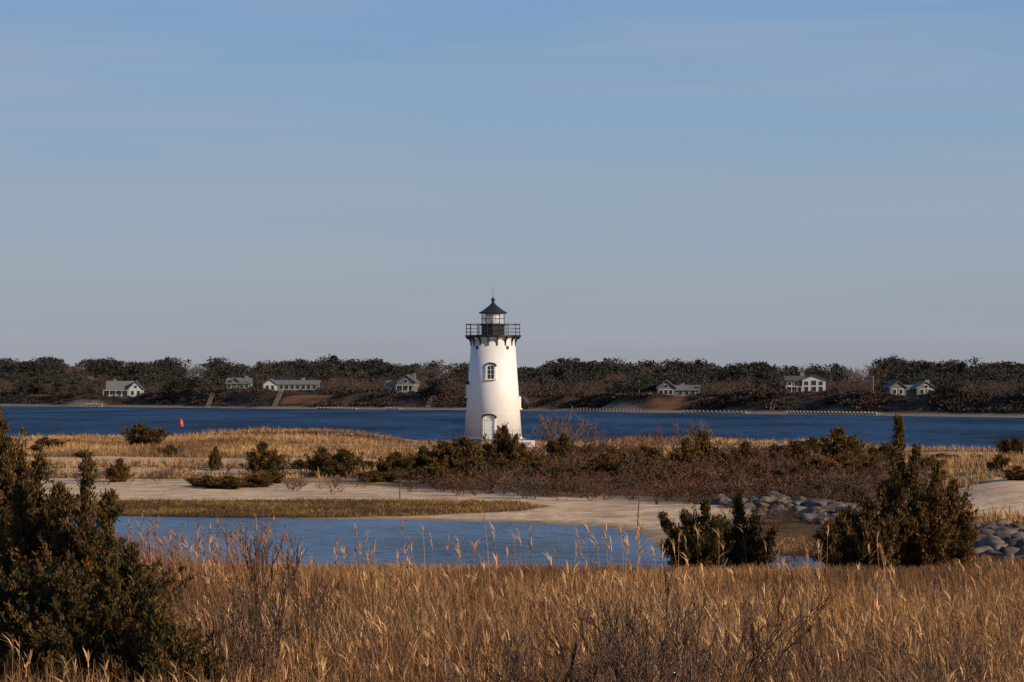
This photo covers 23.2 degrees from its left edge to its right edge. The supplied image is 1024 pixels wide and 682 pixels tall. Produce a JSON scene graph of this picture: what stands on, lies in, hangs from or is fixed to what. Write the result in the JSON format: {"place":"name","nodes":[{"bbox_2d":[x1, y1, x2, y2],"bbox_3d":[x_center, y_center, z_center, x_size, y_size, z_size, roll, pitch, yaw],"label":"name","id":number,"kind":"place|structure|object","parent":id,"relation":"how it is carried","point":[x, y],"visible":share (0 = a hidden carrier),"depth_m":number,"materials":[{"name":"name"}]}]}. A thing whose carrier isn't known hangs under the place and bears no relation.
{"place":"outdoors","nodes":[
{"label":"outdoors","id":0,"kind":"place"},
{"bbox_2d":[69,515,828,571],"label":"pond water","id":1,"kind":"structure","parent":0,"point":[319,537],"depth_m":98.52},
{"bbox_2d":[0,379,1023,661],"bbox_3d":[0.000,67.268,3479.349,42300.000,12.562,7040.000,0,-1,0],"label":"ground","id":2,"kind":"structure","parent":0,"point":[616,511],"depth_m":137.84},
{"bbox_2d":[0,403,40,578],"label":"eastern redcedar tree","id":3,"kind":"object","parent":2,"relation":"on","point":[14,470],"visible":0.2,"depth_m":45.59,"materials":[{"name":"green plant"}]},
{"bbox_2d":[0,452,73,664],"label":"eastern redcedar tree","id":4,"kind":"object","parent":2,"relation":"on","point":[30,514],"visible":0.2,"depth_m":43.41,"materials":[{"name":"green plant"}]},
{"bbox_2d":[34,437,69,449],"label":"juniper bush","id":5,"kind":"object","parent":2,"relation":"on","point":[45,441],"visible":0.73,"depth_m":210.88,"materials":[{"name":"green plant"}]},
{"bbox_2d":[7,446,197,624],"bbox_3d":[-7.282,4.206,42.653,2.952,4.840,2.991,1,-2,-45],"label":"eastern redcedar tree","id":6,"kind":"object","parent":2,"relation":"on","point":[70,540],"visible":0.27,"depth_m":42.55,"materials":[{"name":"green plant"}]},
{"bbox_2d":[0,526,222,681],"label":"eastern redcedar tree","id":7,"kind":"object","parent":2,"relation":"on","point":[118,619],"visible":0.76,"depth_m":39.54,"materials":[{"name":"green plant"}]},
{"bbox_2d":[100,457,137,481],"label":"juniper bush","id":8,"kind":"object","parent":2,"relation":"on","point":[120,470],"visible":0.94,"depth_m":147.58,"materials":[{"name":"green plant"}]},
{"bbox_2d":[119,422,173,446],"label":"juniper bush","id":9,"kind":"object","parent":2,"relation":"on","point":[141,433],"visible":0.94,"depth_m":221.91,"materials":[{"name":"green plant"}]},
{"bbox_2d":[106,596,230,681],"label":"juniper bush","id":10,"kind":"object","parent":2,"relation":"on","point":[159,651],"visible":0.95,"depth_m":38.68,"materials":[{"name":"green plant"}]},
{"bbox_2d":[155,444,181,456],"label":"juniper bush","id":11,"kind":"object","parent":2,"relation":"on","point":[170,450],"visible":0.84,"depth_m":194.37,"materials":[{"name":"green plant"}]},
{"bbox_2d":[185,475,221,486],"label":"juniper bush","id":12,"kind":"object","parent":2,"relation":"on","point":[195,479],"visible":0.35,"depth_m":142.35,"materials":[{"name":"green plant"}]},
{"bbox_2d":[207,445,222,469],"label":"juniper bush","id":13,"kind":"object","parent":2,"relation":"on","point":[215,459],"visible":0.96,"depth_m":160.77,"materials":[{"name":"green plant"}]},
{"bbox_2d":[187,475,247,488],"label":"juniper bush","id":14,"kind":"object","parent":2,"relation":"on","point":[229,482],"visible":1,"depth_m":139.59,"materials":[{"name":"green plant"}]},
{"bbox_2d":[170,567,293,681],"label":"bare shrub","id":15,"kind":"object","parent":2,"relation":"on","point":[232,645],"visible":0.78,"depth_m":40.08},
{"bbox_2d":[241,473,274,487],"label":"juniper bush","id":16,"kind":"object","parent":2,"relation":"on","point":[254,481],"visible":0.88,"depth_m":141.05,"materials":[{"name":"green plant"}]},
{"bbox_2d":[234,439,291,473],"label":"juniper bush","id":17,"kind":"object","parent":2,"relation":"on","point":[261,459],"visible":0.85,"depth_m":155.51,"materials":[{"name":"green plant"}]},
{"bbox_2d":[257,468,285,483],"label":"juniper bush","id":18,"kind":"object","parent":2,"relation":"on","point":[275,474],"visible":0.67,"depth_m":145.37,"materials":[{"name":"green plant"}]},
{"bbox_2d":[233,530,338,681],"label":"bare shrub","id":19,"kind":"object","parent":2,"relation":"on","point":[256,594],"visible":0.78,"depth_m":41.00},
{"bbox_2d":[225,576,353,681],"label":"bare shrub","id":20,"kind":"object","parent":2,"relation":"on","point":[259,637],"visible":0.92,"depth_m":39.80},
{"bbox_2d":[40,496,545,516],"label":"mud bank grass","id":21,"kind":"structure","parent":2,"relation":"on","point":[164,507],"depth_m":121.16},
{"bbox_2d":[287,459,308,468],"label":"juniper bush","id":22,"kind":"object","parent":2,"relation":"on","point":[301,463],"visible":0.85,"depth_m":161.93,"materials":[{"name":"green plant"}]},
{"bbox_2d":[304,445,335,475],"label":"juniper bush","id":23,"kind":"object","parent":2,"relation":"on","point":[313,466],"visible":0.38,"depth_m":154.92,"materials":[{"name":"green plant"}]},
{"bbox_2d":[313,447,364,476],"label":"juniper bush","id":24,"kind":"object","parent":2,"relation":"on","point":[342,463],"visible":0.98,"depth_m":153.75,"materials":[{"name":"green plant"}]},
{"bbox_2d":[352,459,376,470],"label":"juniper bush","id":25,"kind":"object","parent":2,"relation":"on","point":[369,463],"visible":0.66,"depth_m":159.38,"materials":[{"name":"green plant"}]},
{"bbox_2d":[347,471,407,481],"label":"juniper bush","id":26,"kind":"object","parent":2,"relation":"on","point":[373,476],"visible":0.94,"depth_m":147.28,"materials":[{"name":"green plant"}]},
{"bbox_2d":[373,450,415,473],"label":"juniper bush","id":27,"kind":"object","parent":2,"relation":"on","point":[395,460],"visible":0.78,"depth_m":152.14,"materials":[{"name":"green plant"}]},
{"bbox_2d":[355,627,460,681],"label":"bare shrub","id":28,"kind":"object","parent":2,"relation":"on","point":[401,660],"visible":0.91,"depth_m":35.99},
{"bbox_2d":[402,444,427,469],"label":"juniper bush","id":29,"kind":"object","parent":2,"relation":"on","point":[419,460],"visible":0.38,"depth_m":154.46,"materials":[{"name":"green plant"}]},
{"bbox_2d":[409,462,456,483],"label":"juniper bush","id":30,"kind":"object","parent":2,"relation":"on","point":[435,469],"visible":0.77,"depth_m":145.16,"materials":[{"name":"green plant"}]},
{"bbox_2d":[420,439,467,475],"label":"juniper bush","id":31,"kind":"object","parent":2,"relation":"on","point":[428,459],"visible":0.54,"depth_m":152.77,"materials":[{"name":"green plant"}]},
{"bbox_2d":[421,434,484,475],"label":"juniper bush","id":32,"kind":"object","parent":2,"relation":"on","point":[467,448],"visible":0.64,"depth_m":153.31,"materials":[{"name":"green plant"}]},
{"bbox_2d":[446,455,492,477],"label":"juniper bush","id":33,"kind":"object","parent":2,"relation":"on","point":[474,460],"visible":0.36,"depth_m":147.91,"materials":[{"name":"green plant"}]},
{"bbox_2d":[475,443,499,463],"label":"juniper bush","id":34,"kind":"object","parent":2,"relation":"on","point":[487,453],"visible":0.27,"depth_m":157.27,"materials":[{"name":"green plant"}]},
{"bbox_2d":[451,298,525,443],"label":"lighthouse","id":35,"kind":"object","parent":2,"relation":"on","point":[493,395],"visible":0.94,"depth_m":247.93,"materials":[{"name":"white paint"}]},
{"bbox_2d":[485,417,493,437],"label":"door leaf","id":36,"kind":"structure","parent":35,"relation":"in","point":[489,421],"depth_m":247.02,"materials":[{"name":"white paint"}]},
{"bbox_2d":[452,614,538,681],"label":"bare shrub","id":37,"kind":"object","parent":2,"relation":"on","point":[477,652],"visible":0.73,"depth_m":37.95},
{"bbox_2d":[471,456,524,480],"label":"juniper bush","id":38,"kind":"object","parent":2,"relation":"on","point":[502,462],"visible":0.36,"depth_m":147.51,"materials":[{"name":"green plant"}]},
{"bbox_2d":[26,441,974,561],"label":"shrub thicket","id":39,"kind":"object","parent":2,"relation":"on","point":[696,473],"visible":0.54,"depth_m":135.98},
{"bbox_2d":[481,423,523,462],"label":"juniper bush","id":40,"kind":"object","parent":2,"relation":"on","point":[505,443],"visible":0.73,"depth_m":157.21,"materials":[{"name":"green plant"}]},
{"bbox_2d":[0,511,1023,681],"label":"reed marsh","id":41,"kind":"structure","parent":2,"relation":"on","point":[448,630],"depth_m":47.45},
{"bbox_2d":[0,354,1023,398],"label":"distant tree line","id":42,"kind":"object","parent":2,"relation":"on","point":[43,374],"visible":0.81,"depth_m":797.28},
{"bbox_2d":[0,385,1023,412],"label":"bluff shrubs","id":43,"kind":"object","parent":2,"relation":"on","point":[1009,404],"visible":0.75,"depth_m":650.05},
{"bbox_2d":[9,425,1023,528],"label":"dune grass","id":44,"kind":"structure","parent":2,"relation":"on","point":[72,446],"depth_m":206.11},
{"bbox_2d":[507,442,547,464],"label":"juniper bush","id":45,"kind":"object","parent":2,"relation":"on","point":[522,452],"visible":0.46,"depth_m":157.24,"materials":[{"name":"green plant"}]},
{"bbox_2d":[442,622,617,681],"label":"bare shrub","id":46,"kind":"object","parent":2,"relation":"on","point":[514,663],"visible":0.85,"depth_m":34.49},
{"bbox_2d":[516,454,561,478],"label":"juniper bush","id":47,"kind":"object","parent":2,"relation":"on","point":[534,462],"visible":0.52,"depth_m":148.72,"materials":[{"name":"green plant"}]},
{"bbox_2d":[531,422,578,450],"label":"bare shore tree","id":48,"kind":"object","parent":2,"relation":"on","point":[542,437],"visible":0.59,"depth_m":184.14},
{"bbox_2d":[542,431,576,461],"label":"juniper bush","id":49,"kind":"object","parent":2,"relation":"on","point":[561,445],"visible":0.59,"depth_m":167.34,"materials":[{"name":"green plant"}]},
{"bbox_2d":[537,467,592,486],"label":"juniper bush","id":50,"kind":"object","parent":2,"relation":"on","point":[574,471],"visible":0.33,"depth_m":142.24,"materials":[{"name":"green plant"}]},
{"bbox_2d":[538,406,599,448],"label":"bare shore tree","id":51,"kind":"object","parent":2,"relation":"on","point":[552,426],"visible":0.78,"depth_m":180.34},
{"bbox_2d":[155,535,1023,636],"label":"marsh grass","id":52,"kind":"structure","parent":2,"relation":"on","point":[758,575],"depth_m":71.88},
{"bbox_2d":[578,427,625,452],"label":"bare shore tree","id":53,"kind":"object","parent":2,"relation":"on","point":[602,447],"visible":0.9,"depth_m":170.09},
{"bbox_2d":[576,452,631,483],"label":"juniper bush","id":54,"kind":"object","parent":2,"relation":"on","point":[606,462],"visible":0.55,"depth_m":143.90,"materials":[{"name":"green plant"}]},
{"bbox_2d":[542,606,717,681],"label":"bare shrub","id":55,"kind":"object","parent":2,"relation":"on","point":[601,660],"visible":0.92,"depth_m":33.76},
{"bbox_2d":[611,452,658,479],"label":"juniper bush","id":56,"kind":"object","parent":2,"relation":"on","point":[641,458],"visible":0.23,"depth_m":149.13,"materials":[{"name":"green plant"}]},
{"bbox_2d":[579,613,708,681],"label":"bare shrub","id":57,"kind":"object","parent":2,"relation":"on","point":[644,668],"visible":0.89,"depth_m":34.03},
{"bbox_2d":[619,447,670,466],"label":"juniper bush","id":58,"kind":"object","parent":2,"relation":"on","point":[653,451],"visible":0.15,"depth_m":153.24,"materials":[{"name":"green plant"}]},
{"bbox_2d":[633,424,681,451],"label":"bare shore tree","id":59,"kind":"object","parent":2,"relation":"on","point":[658,434],"visible":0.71,"depth_m":169.86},
{"bbox_2d":[645,463,690,484],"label":"juniper bush","id":60,"kind":"object","parent":2,"relation":"on","point":[669,468],"visible":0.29,"depth_m":141.50,"materials":[{"name":"green plant"}]},
{"bbox_2d":[529,580,836,681],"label":"bare shrub","id":61,"kind":"object","parent":2,"relation":"on","point":[665,637],"visible":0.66,"depth_m":36.38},
{"bbox_2d":[664,435,706,468],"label":"juniper bush","id":62,"kind":"object","parent":2,"relation":"on","point":[687,450],"visible":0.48,"depth_m":153.06,"materials":[{"name":"green plant"}]},
{"bbox_2d":[667,419,717,448],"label":"bare shore tree","id":63,"kind":"object","parent":2,"relation":"on","point":[687,432],"visible":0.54,"depth_m":181.22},
{"bbox_2d":[657,496,735,567],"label":"juniper bush","id":64,"kind":"object","parent":2,"relation":"on","point":[704,550],"visible":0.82,"depth_m":83.57,"materials":[{"name":"green plant"}]},
{"bbox_2d":[588,558,805,681],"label":"bare shrub","id":65,"kind":"object","parent":2,"relation":"on","point":[677,644],"visible":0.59,"depth_m":37.42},
{"bbox_2d":[690,428,721,461],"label":"juniper bush","id":66,"kind":"object","parent":2,"relation":"on","point":[706,444],"visible":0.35,"depth_m":155.04,"materials":[{"name":"green plant"}]},
{"bbox_2d":[698,450,737,473],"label":"juniper bush","id":67,"kind":"object","parent":2,"relation":"on","point":[726,456],"visible":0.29,"depth_m":149.76,"materials":[{"name":"green plant"}]},
{"bbox_2d":[708,468,751,490],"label":"juniper bush","id":68,"kind":"object","parent":2,"relation":"on","point":[732,471],"visible":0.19,"depth_m":138.49,"materials":[{"name":"green plant"}]},
{"bbox_2d":[726,440,769,464],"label":"juniper bush","id":69,"kind":"object","parent":2,"relation":"on","point":[745,449],"visible":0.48,"depth_m":160.68,"materials":[{"name":"green plant"}]},
{"bbox_2d":[719,492,782,565],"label":"juniper bush","id":70,"kind":"object","parent":2,"relation":"on","point":[752,546],"visible":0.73,"depth_m":84.69,"materials":[{"name":"green plant"}]},
{"bbox_2d":[740,462,769,482],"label":"juniper bush","id":71,"kind":"object","parent":2,"relation":"on","point":[756,466],"visible":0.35,"depth_m":146.12,"materials":[{"name":"green plant"}]},
{"bbox_2d":[656,602,874,681],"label":"bare shrub","id":72,"kind":"object","parent":2,"relation":"on","point":[726,665],"visible":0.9,"depth_m":35.93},
{"bbox_2d":[754,445,787,469],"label":"bare shore tree","id":73,"kind":"object","parent":2,"relation":"on","point":[777,459],"visible":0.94,"depth_m":153.37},
{"bbox_2d":[758,466,811,483],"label":"juniper bush","id":74,"kind":"object","parent":2,"relation":"on","point":[793,469],"visible":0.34,"depth_m":143.00,"materials":[{"name":"green plant"}]},
{"bbox_2d":[760,440,820,468],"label":"juniper bush","id":75,"kind":"object","parent":2,"relation":"on","point":[793,448],"visible":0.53,"depth_m":161.43,"materials":[{"name":"green plant"}]},
{"bbox_2d":[798,436,821,454],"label":"juniper bush","id":76,"kind":"object","parent":2,"relation":"on","point":[812,441],"visible":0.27,"depth_m":195.85,"materials":[{"name":"green plant"}]},
{"bbox_2d":[796,456,843,479],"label":"juniper bush","id":77,"kind":"object","parent":2,"relation":"on","point":[817,463],"visible":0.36,"depth_m":149.55,"materials":[{"name":"green plant"}]},
{"bbox_2d":[793,640,865,681],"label":"bare shrub","id":78,"kind":"object","parent":2,"relation":"on","point":[832,674],"visible":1,"depth_m":34.82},
{"bbox_2d":[806,425,874,457],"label":"juniper bush","id":79,"kind":"object","parent":2,"relation":"on","point":[834,442],"visible":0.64,"depth_m":178.13,"materials":[{"name":"green plant"}]},
{"bbox_2d":[825,453,867,479],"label":"juniper bush","id":80,"kind":"object","parent":2,"relation":"on","point":[842,461],"visible":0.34,"depth_m":149.41,"materials":[{"name":"green plant"}]},
{"bbox_2d":[818,485,876,501],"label":"juniper bush","id":81,"kind":"object","parent":2,"relation":"on","point":[855,490],"visible":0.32,"depth_m":125.71,"materials":[{"name":"green plant"}]},
{"bbox_2d":[841,446,878,463],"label":"juniper bush","id":82,"kind":"object","parent":2,"relation":"on","point":[854,451],"visible":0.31,"depth_m":161.70,"materials":[{"name":"green plant"}]},
{"bbox_2d":[809,492,912,571],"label":"eastern redcedar tree","id":83,"kind":"object","parent":2,"relation":"on","point":[848,539],"visible":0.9,"depth_m":79.50,"materials":[{"name":"green plant"}]},
{"bbox_2d":[709,491,1023,565],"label":"rock jetty","id":84,"kind":"object","parent":2,"relation":"on","point":[995,540],"visible":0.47,"depth_m":106.78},
{"bbox_2d":[858,456,888,480],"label":"juniper bush","id":85,"kind":"object","parent":2,"relation":"on","point":[873,459],"visible":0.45,"depth_m":149.63,"materials":[{"name":"green plant"}]},
{"bbox_2d":[865,442,890,464],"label":"juniper bush","id":86,"kind":"object","parent":2,"relation":"on","point":[882,449],"visible":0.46,"depth_m":169.91,"materials":[{"name":"green plant"}]},
{"bbox_2d":[849,413,922,568],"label":"eastern redcedar tree","id":87,"kind":"object","parent":2,"relation":"on","point":[889,490],"visible":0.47,"depth_m":81.74,"materials":[{"name":"green plant"}]},
{"bbox_2d":[893,457,988,569],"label":"eastern redcedar tree","id":88,"kind":"object","parent":2,"relation":"on","point":[938,527],"visible":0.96,"depth_m":80.52,"materials":[{"name":"green plant"}]},
{"bbox_2d":[898,622,988,681],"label":"bare shrub","id":89,"kind":"object","parent":2,"relation":"on","point":[938,677],"visible":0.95,"depth_m":35.66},
{"bbox_2d":[943,608,1023,681],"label":"bare shrub","id":90,"kind":"object","parent":2,"relation":"on","point":[974,657],"visible":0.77,"depth_m":37.76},
{"bbox_2d":[986,453,1010,471],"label":"juniper bush","id":91,"kind":"object","parent":2,"relation":"on","point":[1002,463],"visible":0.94,"depth_m":151.84,"materials":[{"name":"green plant"}]},
{"bbox_2d":[988,519,1023,531],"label":"rock jetty","id":92,"kind":"object","parent":2,"relation":"on","point":[1005,523],"visible":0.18,"depth_m":98.79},
{"bbox_2d":[992,465,1023,479],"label":"juniper bush","id":93,"kind":"object","parent":2,"relation":"on","point":[1016,472],"visible":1,"depth_m":139.17,"materials":[{"name":"green plant"}]},
{"bbox_2d":[994,436,1023,454],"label":"juniper bush","id":94,"kind":"object","parent":2,"relation":"on","point":[1007,445],"visible":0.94,"depth_m":193.96,"materials":[{"name":"green plant"}]},
{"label":"foundation","id":95,"kind":"object","parent":2,"relation":"on","visible":0},
{"bbox_2d":[883,382,905,395],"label":"walls","id":96,"kind":"structure","parent":95,"relation":"on","point":[897,385],"depth_m":574.15,"materials":[{"name":"grey"}]},
{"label":"foundation","id":97,"kind":"object","parent":2,"relation":"on","visible":0},
{"bbox_2d":[107,390,128,396],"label":"walls","id":98,"kind":"structure","parent":97,"relation":"on","point":[119,395],"depth_m":824.42,"materials":[{"name":"grey"}]},
{"bbox_2d":[106,381,133,389],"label":"roof","id":99,"kind":"structure","parent":98,"relation":"on","point":[118,385],"depth_m":825.74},
{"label":"foundation","id":100,"kind":"object","parent":2,"relation":"on","visible":0},
{"bbox_2d":[226,382,252,389],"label":"walls","id":101,"kind":"structure","parent":100,"relation":"on","point":[238,385],"depth_m":790.96,"materials":[{"name":"grey"}]},
{"bbox_2d":[225,378,253,383],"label":"roof","id":102,"kind":"structure","parent":101,"relation":"on","point":[245,380],"depth_m":792.21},
{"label":"foundation","id":103,"kind":"object","parent":2,"relation":"on","visible":0},
{"bbox_2d":[277,385,319,390],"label":"walls","id":104,"kind":"structure","parent":103,"relation":"on","point":[318,386],"depth_m":770.91,"materials":[{"name":"grey"}]},
{"bbox_2d":[274,380,320,384],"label":"roof","id":105,"kind":"structure","parent":104,"relation":"on","point":[298,382],"depth_m":771.88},
{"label":"foundation","id":106,"kind":"object","parent":2,"relation":"on","visible":0},
{"bbox_2d":[397,376,418,391],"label":"walls","id":107,"kind":"structure","parent":106,"relation":"on","point":[410,382],"depth_m":738.47,"materials":[{"name":"grey"}]},
{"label":"foundation","id":108,"kind":"object","parent":2,"relation":"on","visible":0},
{"bbox_2d":[802,376,825,391],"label":"walls","id":109,"kind":"structure","parent":108,"relation":"on","point":[809,379],"depth_m":605.85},
{"bbox_2d":[0,0,1023,380],"label":"sky","id":110,"kind":"structure","parent":0,"point":[790,183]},
{"bbox_2d":[1,406,1023,450],"bbox_3d":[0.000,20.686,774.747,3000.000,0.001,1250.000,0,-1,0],"label":"harbor water","id":111,"kind":"structure","parent":0,"point":[925,431],"depth_m":426.44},
{"bbox_2d":[786,411,881,415],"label":"wooden pier","id":112,"kind":"structure","parent":111,"relation":"in","point":[831,412],"depth_m":555.56,"materials":[{"name":"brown wood"}]},
{"bbox_2d":[674,385,700,390],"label":"wing roof","id":113,"kind":"structure","parent":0,"point":[688,388],"depth_m":642.55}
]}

